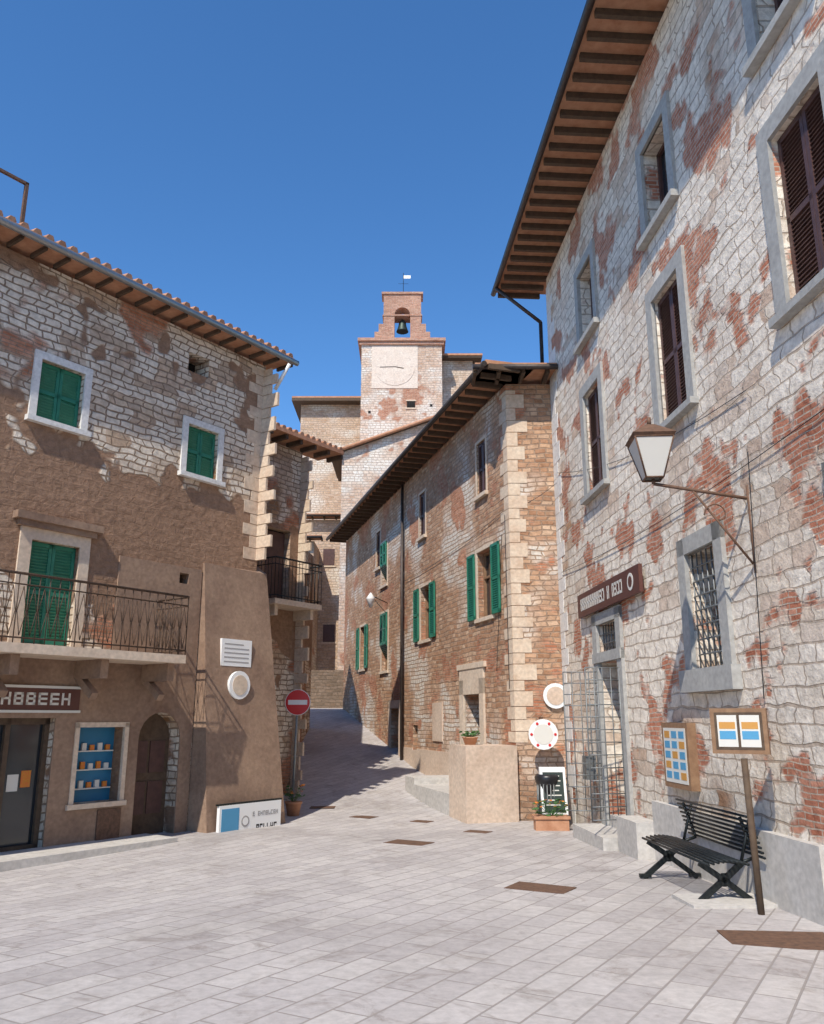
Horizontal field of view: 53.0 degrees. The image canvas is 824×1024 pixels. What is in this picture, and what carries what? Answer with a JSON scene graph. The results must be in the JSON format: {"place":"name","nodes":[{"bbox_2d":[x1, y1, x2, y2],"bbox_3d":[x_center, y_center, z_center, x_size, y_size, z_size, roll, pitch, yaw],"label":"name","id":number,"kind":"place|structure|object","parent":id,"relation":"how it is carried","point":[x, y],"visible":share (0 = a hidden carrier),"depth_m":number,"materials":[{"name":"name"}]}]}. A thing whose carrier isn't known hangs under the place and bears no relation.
{"place":"outdoors","nodes":[
{"label":"outdoors","id":0,"kind":"place"},
{"bbox_2d":[0,168,298,871],"bbox_3d":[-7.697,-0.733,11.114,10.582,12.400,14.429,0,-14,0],"label":"stone building","id":1,"kind":"structure","parent":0,"point":[235,782],"depth_m":14.59,"materials":[{"name":"brown paint"}]},
{"bbox_2d":[0,0,586,431],"label":"sky","id":2,"kind":"structure","parent":0,"point":[275,169],"materials":[{"name":"blue"}]},
{"bbox_2d":[358,273,445,412],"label":"bell tower","id":3,"kind":"structure","parent":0,"point":[394,366],"depth_m":47.54,"materials":[{"name":"beige paint"}]},
{"bbox_2d":[383,294,420,337],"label":"bell gable","id":4,"kind":"structure","parent":3,"relation":"attached to","point":[402,303],"depth_m":48.48,"materials":[{"name":"brick"}]},
{"bbox_2d":[374,324,429,337],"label":"stepped gable shoulders","id":5,"kind":"object","parent":3,"relation":"attached to","point":[424,334],"visible":0.62,"depth_m":48.10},
{"bbox_2d":[0,708,823,1023],"bbox_3d":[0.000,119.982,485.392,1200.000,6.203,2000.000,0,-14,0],"label":"ground","id":6,"kind":"structure","parent":0,"point":[336,914],"depth_m":7.22,"materials":[{"name":"grey stone"}]},
{"bbox_2d":[283,784,304,815],"bbox_3d":[-2.506,6.083,17.441,0.433,0.649,0.493,11,-18,-38],"label":"potted plant","id":7,"kind":"object","parent":6,"relation":"on","point":[293,807],"visible":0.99,"depth_m":17.31,"materials":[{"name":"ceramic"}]},
{"bbox_2d":[285,689,310,800],"bbox_3d":[-2.690,5.545,19.216,0.600,2.781,0.087,0,-14,0],"label":"no entry sign","id":8,"kind":"object","parent":6,"relation":"on","point":[297,702],"visible":0.98,"depth_m":19.42,"materials":[{"name":"red metal"}]},
{"bbox_2d":[257,422,343,794],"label":"alley buildings","id":9,"kind":"structure","parent":6,"relation":"on","point":[322,687],"depth_m":21.85,"materials":[{"name":"stone"}]},
{"bbox_2d":[332,415,433,669],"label":"tower building","id":10,"kind":"structure","parent":6,"relation":"on","point":[361,467],"depth_m":41.79,"materials":[{"name":"stone"}]},
{"bbox_2d":[292,353,482,519],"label":"buildings","id":11,"kind":"structure","parent":6,"relation":"on","point":[334,420],"depth_m":51.52,"materials":[{"name":"stone"}]},
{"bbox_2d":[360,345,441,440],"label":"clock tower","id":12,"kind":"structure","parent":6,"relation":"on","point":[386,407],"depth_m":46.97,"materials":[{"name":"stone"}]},
{"bbox_2d":[534,773,558,813],"bbox_3d":[2.670,5.653,16.248,0.500,0.960,0.488,0,-14,0],"label":"litter bin","id":13,"kind":"object","parent":6,"relation":"on","point":[547,783],"visible":0.43,"depth_m":16.14,"materials":[{"name":"grey metal"}]},
{"bbox_2d":[531,799,570,830],"bbox_3d":[2.586,5.668,15.472,0.738,0.558,0.446,0,-14,0],"label":"flower planter","id":14,"kind":"object","parent":6,"relation":"on","point":[549,820],"visible":0.98,"depth_m":15.31,"materials":[{"name":"ceramic"}]},
{"bbox_2d":[539,767,567,814],"bbox_3d":[2.770,5.586,16.262,0.500,1.084,0.568,0,-14,0],"label":"chalk board","id":15,"kind":"object","parent":6,"relation":"on","point":[560,790],"visible":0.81,"depth_m":16.15,"materials":[{"name":"white"}]},
{"bbox_2d":[310,806,823,949],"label":"paving patches","id":16,"kind":"object","parent":6,"relation":"on","point":[798,940],"visible":0.87,"depth_m":7.11,"materials":[{"name":"stone"}]},
{"bbox_2d":[491,0,823,925],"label":"building","id":17,"kind":"structure","parent":6,"relation":"on","point":[695,59],"depth_m":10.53,"materials":[{"name":"stone"}]},
{"bbox_2d":[582,755,596,779],"bbox_3d":[3.140,4.523,14.627,0.180,0.400,0.250,1,-14,-4],"label":"letter box","id":18,"kind":"object","parent":17,"relation":"on","point":[586,758],"visible":0.64,"depth_m":14.53,"materials":[{"name":"grey metal"}]},
{"bbox_2d":[639,798,777,908],"bbox_3d":[3.246,3.924,9.380,0.941,1.092,2.154,0,-14,0],"label":"bench","id":19,"kind":"object","parent":6,"relation":"on","point":[711,898],"visible":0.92,"depth_m":8.95,"materials":[{"name":"metal"}]},
{"bbox_2d":[709,708,770,914],"bbox_3d":[3.341,3.007,8.233,0.544,2.045,0.110,-8,-16,29],"label":"notice board","id":20,"kind":"object","parent":6,"relation":"on","point":[739,730],"visible":0.93,"depth_m":8.32,"materials":[{"name":"brown wood"}]},
{"bbox_2d":[326,359,567,823],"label":"building","id":21,"kind":"structure","parent":0,"point":[456,515],"depth_m":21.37,"materials":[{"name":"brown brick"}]},
{"bbox_2d":[406,390,823,698],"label":"facade wires","id":22,"kind":"object","parent":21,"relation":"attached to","point":[660,521],"visible":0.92,"depth_m":10.01,"materials":[{"name":"black plastic"}]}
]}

